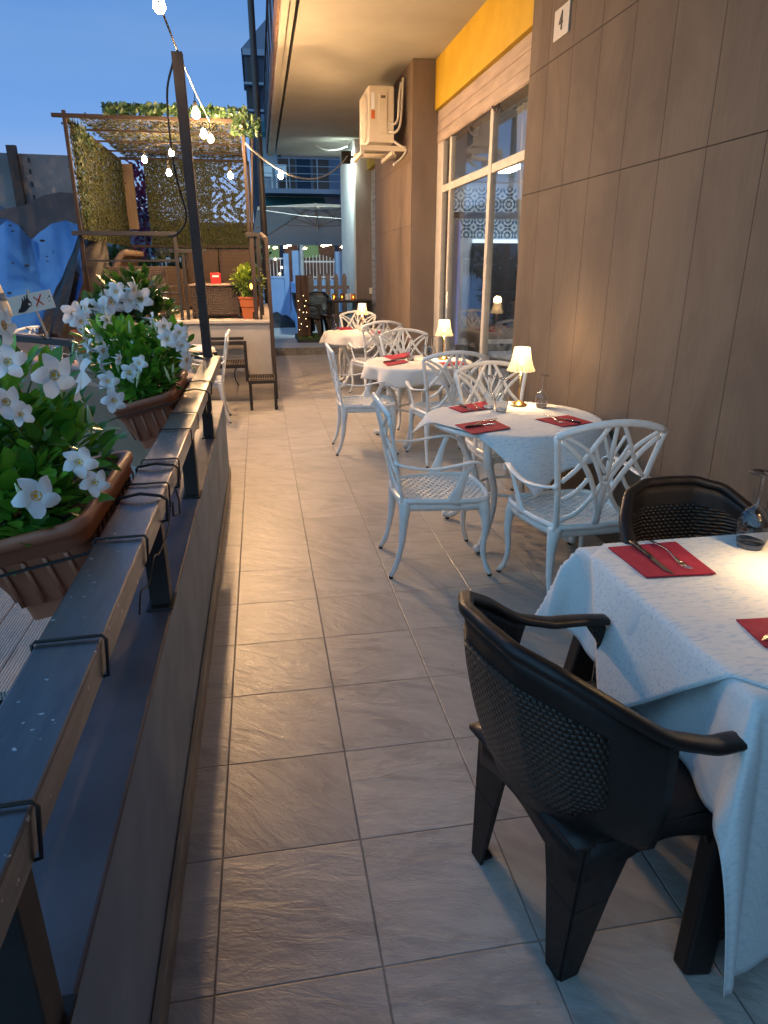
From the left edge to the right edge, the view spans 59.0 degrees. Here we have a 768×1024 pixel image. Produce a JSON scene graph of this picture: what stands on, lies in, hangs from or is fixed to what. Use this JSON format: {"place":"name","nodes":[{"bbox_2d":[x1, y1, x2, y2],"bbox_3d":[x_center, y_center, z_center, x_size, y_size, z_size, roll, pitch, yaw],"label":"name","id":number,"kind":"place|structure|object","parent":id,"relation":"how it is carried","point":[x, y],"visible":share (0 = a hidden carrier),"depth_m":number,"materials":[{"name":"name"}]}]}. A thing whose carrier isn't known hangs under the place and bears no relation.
{"place":"outdoors","nodes":[
{"label":"outdoors","id":0,"kind":"place"},
{"bbox_2d":[0,285,12,317],"bbox_3d":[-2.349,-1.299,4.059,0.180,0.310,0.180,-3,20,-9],"label":"folded parasol","id":1,"kind":"object","parent":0,"point":[4,304],"visible":0.59,"depth_m":4.07,"materials":[{"name":"white fabric"}]},
{"bbox_2d":[7,289,55,336],"bbox_3d":[-2.449,-1.393,4.771,0.290,0.326,0.025,-15,22,-9],"label":"sign","id":2,"kind":"object","parent":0,"point":[28,302],"visible":0.91,"depth_m":4.73,"materials":[{"name":"beige"}]},
{"bbox_2d":[0,145,72,233],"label":"hoarding","id":3,"kind":"object","parent":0,"point":[25,179],"visible":0.76,"depth_m":9.30,"materials":[{"name":"grey metal"}]},
{"bbox_2d":[0,192,76,238],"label":"awning flap","id":4,"kind":"object","parent":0,"point":[34,218],"visible":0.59,"depth_m":9.13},
{"bbox_2d":[0,477,131,699],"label":"wooden deck","id":5,"kind":"structure","parent":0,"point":[21,630],"depth_m":3.18,"materials":[{"name":"wood"}]},
{"bbox_2d":[70,329,92,352],"bbox_3d":[-2.269,-1.297,5.155,0.194,0.167,0.194,-3,20,-9],"label":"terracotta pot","id":6,"kind":"object","parent":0,"point":[77,338],"visible":0.23,"depth_m":5.08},
{"bbox_2d":[60,262,179,334],"bbox_3d":[-1.937,-1.560,5.072,0.806,0.590,0.693,-3,20,-9],"label":"flowering plant","id":7,"kind":"object","parent":6,"relation":"in","point":[119,295],"visible":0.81,"depth_m":4.93,"materials":[{"name":"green plant"}]},
{"bbox_2d":[80,210,160,262],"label":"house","id":8,"kind":"structure","parent":0,"point":[117,246],"depth_m":42.56,"materials":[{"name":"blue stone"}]},
{"bbox_2d":[0,0,265,222],"label":"sky","id":9,"kind":"structure","parent":0,"point":[71,56],"materials":[{"name":"blue"}]},
{"bbox_2d":[17,311,467,350],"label":"alley paving","id":10,"kind":"structure","parent":0,"point":[284,335],"depth_m":15.88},
{"bbox_2d":[107,244,159,265],"bbox_3d":[-5.106,-3.979,13.247,1.728,2.463,1.641,16,25,37],"label":"tree","id":11,"kind":"object","parent":10,"relation":"on","point":[112,252],"depth_m":13.04,"materials":[{"name":"green plant"}]},
{"bbox_2d":[146,222,341,310],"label":"restaurant","id":12,"kind":"structure","parent":10,"relation":"on","point":[278,251],"depth_m":25.09,"materials":[{"name":"grey"}]},
{"bbox_2d":[151,251,342,329],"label":"blue wall","id":13,"kind":"structure","parent":10,"relation":"on","point":[282,303],"depth_m":18.80,"materials":[{"name":"paint"}]},
{"bbox_2d":[273,312,295,327],"bbox_3d":[-3.005,-5.043,17.697,1.500,0.407,1.000,-3,20,-9],"label":"tarpaulin heap","id":14,"kind":"object","parent":10,"relation":"on","point":[282,321],"visible":0.34,"depth_m":17.42,"materials":[{"name":"blue"}]},
{"bbox_2d":[253,203,341,274],"bbox_3d":[-1.641,-6.551,18.051,3.686,2.983,3.221,-3,20,-9],"label":"cantilever parasol","id":15,"kind":"object","parent":10,"relation":"on","point":[295,229],"visible":0.66,"depth_m":17.93,"materials":[{"name":"beige fabric"}]},
{"bbox_2d":[295,334,319,342],"bbox_3d":[-0.931,-3.732,14.573,1.880,0.090,1.380,-3,20,-9],"label":"turf base","id":16,"kind":"object","parent":10,"relation":"on","point":[307,341],"visible":0.21,"depth_m":13.82,"materials":[{"name":"green"}]},
{"bbox_2d":[295,275,302,337],"bbox_3d":[-1.740,-4.188,13.923,0.111,1.271,0.030,-3,20,-9],"label":"plank","id":17,"kind":"object","parent":16,"relation":"on","point":[299,304],"visible":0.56,"depth_m":13.89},
{"bbox_2d":[305,275,310,336],"bbox_3d":[-1.594,-4.264,14.139,0.116,1.268,0.030,-3,20,-9],"label":"plank","id":18,"kind":"object","parent":16,"relation":"on","point":[308,306],"visible":0.56,"depth_m":14.12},
{"bbox_2d":[309,291,331,332],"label":"resin armchair","id":19,"kind":"object","parent":16,"relation":"on","point":[319,297],"visible":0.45,"depth_m":14.98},
{"bbox_2d":[309,273,349,331],"bbox_3d":[-0.713,-4.770,15.436,2.050,1.255,0.061,-3,20,-9],"label":"picket fence","id":20,"kind":"object","parent":10,"relation":"on","point":[336,287],"visible":0.28,"depth_m":15.24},
{"bbox_2d":[241,21,340,222],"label":"apartment house","id":21,"kind":"structure","parent":0,"point":[325,189],"depth_m":25.95,"materials":[{"name":"grey"}]},
{"bbox_2d":[262,137,277,187],"bbox_3d":[-4.349,-13.265,25.682,0.600,1.950,0.030,-3,20,-9],"label":"window","id":22,"kind":"structure","parent":21,"relation":"in","point":[268,184],"depth_m":25.70,"materials":[{"name":"blue"}]},
{"bbox_2d":[278,155,294,188],"bbox_3d":[-3.709,-13.304,25.787,0.600,1.950,0.030,-3,20,-9],"label":"window","id":23,"kind":"structure","parent":21,"relation":"in","point":[281,160],"depth_m":25.91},
{"bbox_2d":[296,159,310,188],"bbox_3d":[-3.078,-13.341,25.890,0.520,1.950,0.030,-3,20,-9],"label":"window","id":24,"kind":"structure","parent":21,"relation":"in","point":[300,162],"depth_m":26.00,"materials":[{"name":"blue"}]},
{"bbox_2d":[313,158,328,188],"bbox_3d":[-2.428,-13.380,25.997,0.600,1.950,0.030,-3,20,-9],"label":"window","id":25,"kind":"structure","parent":21,"relation":"in","point":[321,170],"depth_m":26.11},
{"bbox_2d":[296,332,320,339],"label":"artificial grass","id":26,"kind":"structure","parent":0,"point":[315,335],"depth_m":14.18,"materials":[{"name":"green"}]},
{"bbox_2d":[300,275,306,334],"bbox_3d":[-1.659,-4.263,14.019,0.108,1.191,0.030,-3,20,-9],"label":"plank","id":27,"kind":"object","parent":26,"relation":"on","point":[303,288],"visible":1,"depth_m":13.96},
{"bbox_2d":[291,292,323,336],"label":"resin armchair","id":28,"kind":"object","parent":26,"relation":"on","point":[318,319],"visible":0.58,"depth_m":14.14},
{"bbox_2d":[326,298,370,329],"bbox_3d":[-0.759,-4.168,14.544,0.840,0.740,1.000,-3,20,-9],"label":"dining table","id":29,"kind":"object","parent":26,"relation":"on","point":[334,301],"visible":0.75,"depth_m":14.02,"materials":[{"name":"plastic"}]},
{"bbox_2d":[31,354,767,1023],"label":"terrace floor","id":30,"kind":"structure","parent":0,"point":[335,872],"depth_m":2.18,"materials":[{"name":"tile"}]},
{"bbox_2d":[1,332,50,355],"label":"garden wall","id":31,"kind":"structure","parent":30,"relation":"on","point":[25,347],"depth_m":7.56,"materials":[{"name":"paint"}]},
{"bbox_2d":[13,326,75,358],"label":"cast armchair","id":32,"kind":"object","parent":30,"relation":"on","point":[31,328],"visible":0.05,"depth_m":7.61,"materials":[{"name":"white metal"}]},
{"bbox_2d":[19,354,193,466],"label":"parapet wall","id":33,"kind":"structure","parent":30,"relation":"on","point":[136,449],"depth_m":5.76,"materials":[{"name":"grey paint"}]},
{"bbox_2d":[0,334,217,362],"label":"railing","id":34,"kind":"object","parent":33,"relation":"on","point":[41,340],"visible":0.22,"depth_m":5.99,"materials":[{"name":"metal"}]},
{"bbox_2d":[32,400,230,1023],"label":"parapet wall","id":35,"kind":"structure","parent":30,"relation":"on","point":[109,870],"depth_m":1.56,"materials":[{"name":"paint"}]},
{"bbox_2d":[0,356,220,1023],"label":"railing","id":36,"kind":"object","parent":35,"relation":"on","point":[46,704],"visible":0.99,"depth_m":1.03,"materials":[{"name":"metal"}]},
{"bbox_2d":[0,799,43,862],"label":"cable tie","id":37,"kind":"object","parent":36,"relation":"attached to","point":[36,805],"visible":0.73,"depth_m":0.80,"materials":[{"name":"black"}]},
{"bbox_2d":[0,450,133,619],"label":"planter box","id":38,"kind":"object","parent":36,"relation":"attached to","point":[39,593],"visible":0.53,"depth_m":1.60,"materials":[{"name":"ceramic"}]},
{"bbox_2d":[0,546,92,577],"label":"strap","id":39,"kind":"object","parent":38,"relation":"attached to","point":[47,564],"visible":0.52,"depth_m":1.54,"materials":[{"name":"black"}]},
{"bbox_2d":[0,307,128,575],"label":"flowering plant","id":40,"kind":"object","parent":38,"relation":"in","point":[36,482],"visible":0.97,"depth_m":1.64,"materials":[{"name":"green plant"}]},
{"bbox_2d":[30,633,109,677],"bbox_3d":[-0.534,0.253,1.157,0.124,0.081,0.026,-3,20,-9],"label":"cable tie","id":41,"kind":"object","parent":36,"relation":"attached to","point":[105,638],"visible":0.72,"depth_m":1.16,"materials":[{"name":"black"}]},
{"bbox_2d":[92,534,149,566],"bbox_3d":[-0.614,0.097,1.586,0.125,0.082,0.026,-3,20,-9],"label":"cable tie","id":42,"kind":"object","parent":36,"relation":"attached to","point":[128,536],"visible":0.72,"depth_m":1.58,"materials":[{"name":"black"}]},
{"bbox_2d":[116,492,168,522],"bbox_3d":[-0.660,-0.008,1.860,0.137,0.095,0.021,-3,20,-9],"label":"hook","id":43,"kind":"object","parent":36,"relation":"attached to","point":[147,494],"visible":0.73,"depth_m":1.85,"materials":[{"name":"black"}]},
{"bbox_2d":[125,481,170,506],"bbox_3d":[-0.687,-0.045,1.978,0.124,0.081,0.026,-3,20,-9],"label":"hook","id":44,"kind":"object","parent":36,"relation":"attached to","point":[168,484],"visible":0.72,"depth_m":1.98,"materials":[{"name":"black"}]},
{"bbox_2d":[110,370,187,448],"bbox_3d":[-1.183,-0.537,3.494,0.300,0.286,0.768,-3,20,-9],"label":"planter box","id":45,"kind":"object","parent":36,"relation":"attached to","point":[144,427],"visible":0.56,"depth_m":3.17,"materials":[{"name":"ceramic"}]},
{"bbox_2d":[67,312,203,412],"bbox_3d":[-1.232,-0.748,3.321,0.656,0.459,1.071,-3,20,-9],"label":"flowering plant","id":46,"kind":"object","parent":45,"relation":"in","point":[139,370],"visible":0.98,"depth_m":3.23,"materials":[{"name":"green plant"}]},
{"bbox_2d":[138,507,170,614],"bbox_3d":[-0.579,0.098,1.742,0.011,0.036,0.641,-4,20,-10],"label":"loose wire","id":47,"kind":"object","parent":36,"relation":"attached to","point":[140,594],"visible":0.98,"depth_m":1.62,"materials":[{"name":"black"}]},
{"bbox_2d":[135,462,179,488],"bbox_3d":[-0.715,-0.112,2.148,0.135,0.093,0.021,-3,20,-9],"label":"hook","id":48,"kind":"object","parent":36,"relation":"attached to","point":[163,464],"visible":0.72,"depth_m":2.14,"materials":[{"name":"black"}]},
{"bbox_2d":[166,51,213,356],"bbox_3d":[-1.388,-2.019,4.635,0.149,1.841,0.494,-13,24,-33],"label":"light pole","id":49,"kind":"object","parent":36,"relation":"on","point":[177,65],"visible":0.99,"depth_m":4.43,"materials":[{"name":"brown metal"}]},
{"bbox_2d":[153,0,176,49],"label":"string lights","id":50,"kind":"object","parent":49,"relation":"hanging from","point":[159,6],"visible":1,"depth_m":3.55,"materials":[{"name":"white"}]},
{"bbox_2d":[122,48,232,178],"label":"string lights","id":51,"kind":"object","parent":49,"relation":"hanging from","point":[195,113],"visible":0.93,"depth_m":7.53,"materials":[{"name":"white"}]},
{"bbox_2d":[63,303,273,400],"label":"platform","id":52,"kind":"structure","parent":30,"relation":"on","point":[254,333],"depth_m":8.41,"materials":[{"name":"paint"}]},
{"bbox_2d":[0,221,82,329],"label":"plastic sheet","id":53,"kind":"object","parent":52,"relation":"on","point":[38,262],"visible":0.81,"depth_m":8.47,"materials":[{"name":"blue"}]},
{"bbox_2d":[38,230,108,338],"bbox_3d":[-3.588,-2.749,8.114,0.816,1.246,1.554,-3,20,-9],"label":"plastic sheet","id":54,"kind":"object","parent":52,"relation":"on","point":[52,318],"visible":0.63,"depth_m":8.00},
{"bbox_2d":[71,231,205,319],"bbox_3d":[-2.835,-2.782,8.029,1.460,0.992,0.145,-3,20,-9],"label":"railing","id":55,"kind":"object","parent":52,"relation":"on","point":[176,250],"visible":0.85,"depth_m":7.93,"materials":[{"name":"black paint"}]},
{"bbox_2d":[107,249,183,317],"bbox_3d":[-3.171,-3.080,9.119,0.734,0.810,1.750,-3,20,-9],"label":"wicker sofa","id":56,"kind":"object","parent":52,"relation":"on","point":[168,276],"visible":0.41,"depth_m":8.46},
{"bbox_2d":[51,101,261,318],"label":"pavilion","id":57,"kind":"structure","parent":52,"relation":"on","point":[123,216],"depth_m":9.31,"materials":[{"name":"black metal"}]},
{"bbox_2d":[245,142,347,179],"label":"string lights","id":58,"kind":"object","parent":57,"relation":"hanging from","point":[280,175],"visible":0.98,"depth_m":9.22,"materials":[{"name":"white"}]},
{"bbox_2d":[188,283,240,318],"bbox_3d":[-2.150,-2.730,8.745,0.615,0.407,0.770,-3,20,-9],"label":"wicker table","id":59,"kind":"object","parent":52,"relation":"on","point":[222,299],"visible":0.66,"depth_m":8.41,"materials":[{"name":"brown"}]},
{"bbox_2d":[180,249,250,309],"bbox_3d":[-2.601,-3.607,10.478,1.130,0.874,0.925,-3,20,-9],"label":"wicker sofa","id":60,"kind":"object","parent":52,"relation":"on","point":[229,260],"visible":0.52,"depth_m":10.68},
{"bbox_2d":[238,296,259,318],"bbox_3d":[-1.673,-2.558,8.480,0.275,0.262,0.275,-3,20,-9],"label":"terracotta pot","id":61,"kind":"object","parent":52,"relation":"on","point":[246,304],"visible":0.77,"depth_m":8.37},
{"bbox_2d":[229,261,266,296],"bbox_3d":[-1.678,-2.833,8.374,0.464,0.486,0.423,-3,20,-9],"label":"shrub","id":62,"kind":"object","parent":61,"relation":"in","point":[242,274],"visible":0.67,"depth_m":8.30,"materials":[{"name":"green plant"}]},
{"bbox_2d":[110,244,266,303],"bbox_3d":[-3.363,-3.864,11.947,2.725,1.716,0.730,-3,20,-9],"label":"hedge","id":63,"kind":"object","parent":30,"relation":"on","point":[172,255],"visible":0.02,"depth_m":11.63,"materials":[{"name":"green plant"}]},
{"bbox_2d":[188,329,231,422],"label":"cast armchair","id":64,"kind":"object","parent":30,"relation":"on","point":[219,382],"visible":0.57,"depth_m":7.21,"materials":[{"name":"white metal"}]},
{"bbox_2d":[211,337,277,410],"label":"iron steps","id":65,"kind":"structure","parent":30,"relation":"on","point":[241,363],"depth_m":7.94,"materials":[{"name":"black paint"}]},
{"bbox_2d":[247,0,271,357],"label":"street lamp","id":66,"kind":"object","parent":30,"relation":"on","point":[257,112],"visible":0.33,"depth_m":11.26,"materials":[{"name":"grey"}]},
{"bbox_2d":[246,232,277,398],"bbox_3d":[-1.554,-2.516,8.665,0.278,1.991,0.960,-3,20,-9],"label":"railing","id":67,"kind":"object","parent":30,"relation":"on","point":[257,236],"visible":0.94,"depth_m":8.21,"materials":[{"name":"black paint"}]},
{"bbox_2d":[339,310,376,380],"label":"cast armchair","id":68,"kind":"object","parent":30,"relation":"on","point":[355,351],"visible":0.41,"depth_m":10.32,"materials":[{"name":"white metal"}]},
{"bbox_2d":[325,342,398,455],"bbox_3d":[-0.212,-1.049,6.168,0.624,0.972,0.647,-3,20,-8],"label":"cast armchair","id":69,"kind":"object","parent":30,"relation":"on","point":[363,403],"visible":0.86,"depth_m":6.02,"materials":[{"name":"white metal"}]},
{"bbox_2d":[339,345,385,388],"bbox_3d":[-0.321,-2.157,9.578,1.000,0.732,1.000,-1,20,-4],"label":"cast table","id":70,"kind":"object","parent":30,"relation":"on","point":[347,355],"visible":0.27,"depth_m":9.43,"materials":[{"name":"white metal"}]},
{"bbox_2d":[318,329,399,348],"bbox_3d":[-0.329,-2.429,9.468,1.153,0.173,1.158,-3,20,-9],"label":"tablecloth","id":71,"kind":"object","parent":70,"relation":"on","point":[354,337],"visible":0.63,"depth_m":9.06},
{"bbox_2d":[348,320,403,396],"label":"cast armchair","id":72,"kind":"object","parent":30,"relation":"on","point":[359,362],"visible":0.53,"depth_m":8.51,"materials":[{"name":"white metal"}]},
{"bbox_2d":[379,328,442,429],"bbox_3d":[0.296,-1.431,7.222,0.647,0.972,0.624,-6,21,-17],"label":"cast armchair","id":73,"kind":"object","parent":30,"relation":"on","point":[400,391],"visible":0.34,"depth_m":7.30,"materials":[{"name":"white metal"}]},
{"bbox_2d":[373,385,455,447],"bbox_3d":[0.333,-1.079,6.603,1.000,0.732,1.000,-10,22,-25],"label":"cast table","id":74,"kind":"object","parent":30,"relation":"on","point":[376,431],"visible":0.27,"depth_m":6.63,"materials":[{"name":"white metal"}]},
{"bbox_2d":[360,355,477,388],"bbox_3d":[0.313,-1.350,6.490,1.097,0.173,1.152,-3,20,-9],"label":"tablecloth","id":75,"kind":"object","parent":74,"relation":"on","point":[397,376],"visible":0.66,"depth_m":6.10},
{"bbox_2d":[372,392,491,578],"bbox_3d":[0.251,-0.178,3.763,0.624,0.972,0.647,-3,20,-7],"label":"cast armchair","id":76,"kind":"object","parent":30,"relation":"on","point":[461,496],"visible":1,"depth_m":3.64,"materials":[{"name":"white metal"}]},
{"bbox_2d":[405,350,488,467],"bbox_3d":[0.521,-0.927,5.830,0.647,0.972,0.624,-4,20,-11],"label":"cast armchair","id":77,"kind":"object","parent":30,"relation":"on","point":[421,409],"visible":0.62,"depth_m":5.55,"materials":[{"name":"white metal"}]},
{"bbox_2d":[448,96,527,402],"bbox_3d":[3.881,-3.812,10.245,6.390,3.410,14.200,-3,20,-9],"label":"dining room","id":78,"kind":"object","parent":30,"relation":"on","point":[472,156],"visible":0.21,"depth_m":13.87,"materials":[{"name":"white"}]},
{"bbox_2d":[467,313,510,396],"bbox_3d":[1.298,-1.922,8.448,0.544,1.063,0.460,-5,21,-14],"label":"dining chair","id":79,"kind":"object","parent":78,"relation":"on","point":[473,327],"visible":0.49,"depth_m":8.25,"materials":[{"name":"metal"}]},
{"bbox_2d":[454,360,550,499],"bbox_3d":[0.835,-0.523,4.715,0.647,0.972,0.624,-6,21,-15],"label":"cast armchair","id":80,"kind":"object","parent":30,"relation":"on","point":[475,446],"visible":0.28,"depth_m":4.82,"materials":[{"name":"white metal"}]},
{"bbox_2d":[432,423,576,552],"bbox_3d":[0.782,-0.224,4.242,1.000,0.732,1.000,-4,20,-12],"label":"cast table","id":81,"kind":"object","parent":30,"relation":"on","point":[461,435],"visible":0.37,"depth_m":4.08,"materials":[{"name":"white metal"}]},
{"bbox_2d":[410,401,619,496],"bbox_3d":[0.884,-0.405,4.143,1.117,0.350,1.111,-14,24,-33],"label":"tablecloth","id":82,"kind":"object","parent":81,"relation":"on","point":[523,444],"visible":0.68,"depth_m":3.71,"materials":[{"name":"fabric"}]},
{"bbox_2d":[449,402,486,412],"bbox_3d":[0.589,-0.678,4.373,0.394,0.005,0.190,-16,25,-37],"label":"paper napkin","id":83,"kind":"object","parent":82,"relation":"on","point":[461,409],"visible":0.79,"depth_m":4.34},
{"bbox_2d":[455,419,509,434],"bbox_3d":[0.561,-0.487,3.841,0.346,0.009,0.249,-11,23,-29],"label":"paper napkin","id":84,"kind":"object","parent":82,"relation":"on","point":[497,426],"visible":0.94,"depth_m":3.80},
{"bbox_2d":[482,375,495,408],"bbox_3d":[0.668,-0.760,4.308,0.084,0.206,0.084,0,20,0],"label":"wine glass","id":85,"kind":"object","parent":82,"relation":"on","point":[488,400],"visible":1,"depth_m":4.29,"materials":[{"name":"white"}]},
{"bbox_2d":[495,377,508,411],"bbox_3d":[0.735,-0.730,4.223,0.084,0.206,0.084,16,25,37],"label":"wine glass","id":86,"kind":"object","parent":82,"relation":"on","point":[501,402],"visible":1,"depth_m":4.21,"materials":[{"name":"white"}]},
{"bbox_2d":[510,357,526,406],"bbox_3d":[0.879,-0.872,4.372,0.183,0.372,0.183,-3,20,-9],"label":"table lamp","id":87,"kind":"object","parent":82,"relation":"on","point":[518,403],"visible":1,"depth_m":4.39,"materials":[{"name":"gold metal"}]},
{"bbox_2d":[535,374,549,407],"bbox_3d":[1.013,-0.771,4.336,0.084,0.206,0.084,-3,20,-9],"label":"wine glass","id":88,"kind":"object","parent":82,"relation":"on","point":[541,398],"visible":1,"depth_m":4.32,"materials":[{"name":"clear"}]},
{"bbox_2d":[536,415,592,426],"bbox_3d":[1.060,-0.535,3.979,0.251,0.006,0.233,-9,22,-24],"label":"paper napkin","id":89,"kind":"object","parent":82,"relation":"on","point":[551,420],"visible":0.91,"depth_m":3.98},
{"bbox_2d":[263,0,767,543],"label":"restaurant building","id":90,"kind":"structure","parent":30,"relation":"on","point":[643,270],"depth_m":4.05,"materials":[{"name":"brown paint"}]},
{"bbox_2d":[341,151,352,163],"bbox_3d":[-0.709,-6.973,13.347,0.260,0.220,0.086,-3,20,-9],"label":"floodlight","id":91,"kind":"object","parent":90,"relation":"attached to","point":[344,154],"visible":0.82,"depth_m":13.30,"materials":[{"name":"black paint"}]},
{"bbox_2d":[353,77,406,165],"bbox_3d":[-0.058,-5.109,9.008,0.600,1.036,0.965,-3,20,-9],"label":"air conditioner","id":92,"kind":"object","parent":90,"relation":"attached to","point":[377,122],"visible":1,"depth_m":8.71,"materials":[{"name":"white"}]},
{"bbox_2d":[433,107,524,402],"bbox_3d":[1.037,-2.547,7.252,0.095,3.050,3.985,-3,20,-9],"label":"shopfront","id":93,"kind":"object","parent":90,"relation":"attached to","point":[490,170],"visible":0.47,"depth_m":8.12,"materials":[{"name":"white metal"}]},
{"bbox_2d":[508,100,527,400],"bbox_3d":[1.344,-2.360,6.413,0.090,2.770,1.200,-3,20,-9],"label":"curtain","id":94,"kind":"object","parent":90,"relation":"hanging from","point":[521,108],"visible":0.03,"depth_m":6.32,"materials":[{"name":"beige fabric"}]},
{"bbox_2d":[553,0,571,42],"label":"house number plate","id":95,"kind":"object","parent":90,"relation":"attached to","point":[562,21],"visible":1,"depth_m":4.29,"materials":[{"name":"plastic"}]},
{"bbox_2d":[496,419,667,592],"bbox_3d":[0.954,-0.047,3.401,0.647,0.972,0.624,-5,20,-13],"label":"cast armchair","id":96,"kind":"object","parent":30,"relation":"on","point":[594,510],"visible":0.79,"depth_m":3.17,"materials":[{"name":"white metal"}]},
{"bbox_2d":[457,590,747,981],"bbox_3d":[0.498,0.611,1.705,0.641,0.891,0.623,-8,21,-21],"label":"resin armchair","id":97,"kind":"object","parent":30,"relation":"on","point":[595,780],"visible":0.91,"depth_m":1.46,"materials":[{"name":"plastic"}]},
{"bbox_2d":[563,635,724,974],"bbox_3d":[1.168,0.593,1.993,1.078,0.743,0.888,-3,20,-9],"label":"dining table","id":98,"kind":"object","parent":30,"relation":"on","point":[702,924],"visible":0.3,"depth_m":1.60,"materials":[{"name":"plastic"}]},
{"bbox_2d":[535,546,767,997],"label":"tablecloth","id":99,"kind":"object","parent":98,"relation":"on","point":[732,790],"visible":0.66,"depth_m":1.52,"materials":[{"name":"fabric"}]},
{"bbox_2d":[590,534,767,707],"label":"table topper","id":100,"kind":"object","parent":99,"relation":"on","point":[690,632],"visible":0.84,"depth_m":1.84,"materials":[{"name":"fabric"}]},
{"bbox_2d":[608,541,715,577],"bbox_3d":[0.862,0.146,2.096,0.243,0.007,0.250,-3,20,-9],"label":"paper napkin","id":101,"kind":"object","parent":100,"relation":"on","point":[639,561],"visible":0.94,"depth_m":2.08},
{"bbox_2d":[628,540,674,574],"bbox_3d":[0.824,0.137,2.095,0.021,0.014,0.256,-3,20,-9],"label":"steak knife","id":102,"kind":"object","parent":101,"relation":"on","point":[637,546],"visible":1,"depth_m":2.11,"materials":[{"name":"silver"}]},
{"bbox_2d":[649,540,692,568],"bbox_3d":[0.893,0.129,2.119,0.023,0.013,0.227,-3,20,-9],"label":"table fork","id":103,"kind":"object","parent":101,"relation":"on","point":[678,561],"visible":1,"depth_m":2.09,"materials":[{"name":"silver metal"}]},
{"bbox_2d":[735,468,767,550],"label":"wine glass","id":104,"kind":"object","parent":100,"relation":"on","point":[751,530],"visible":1,"depth_m":2.15,"materials":[{"name":"clear"}]},
{"bbox_2d":[736,618,767,647],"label":"paper napkin","id":105,"kind":"object","parent":100,"relation":"on","point":[756,629],"visible":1,"depth_m":1.70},
{"bbox_2d":[618,475,752,544],"bbox_3d":[1.085,0.392,2.309,0.623,0.891,0.641,-4,20,-10],"label":"resin armchair","id":106,"kind":"object","parent":30,"relation":"on","point":[668,507],"visible":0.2,"depth_m":2.45,"materials":[{"name":"plastic"}]},
{"label":"ground","id":107,"kind":"structure","parent":0,"visible":0},
{"bbox_2d":[120,160,166,264],"bbox_3d":[-4.254,-4.351,12.311,0.882,3.797,0.764,-3,20,-9],"label":"bougainvillea","id":108,"kind":"object","parent":107,"relation":"on","point":[140,191],"visible":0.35,"depth_m":11.91,"materials":[{"name":"purple plant"}]},
{"bbox_2d":[275,339,512,355],"bbox_3d":[1.327,-3.207,13.931,10.500,0.540,0.900,-3,20,-9],"label":"step","id":109,"kind":"object","parent":107,"relation":"on","point":[286,349],"depth_m":13.29,"materials":[{"name":"concrete"}]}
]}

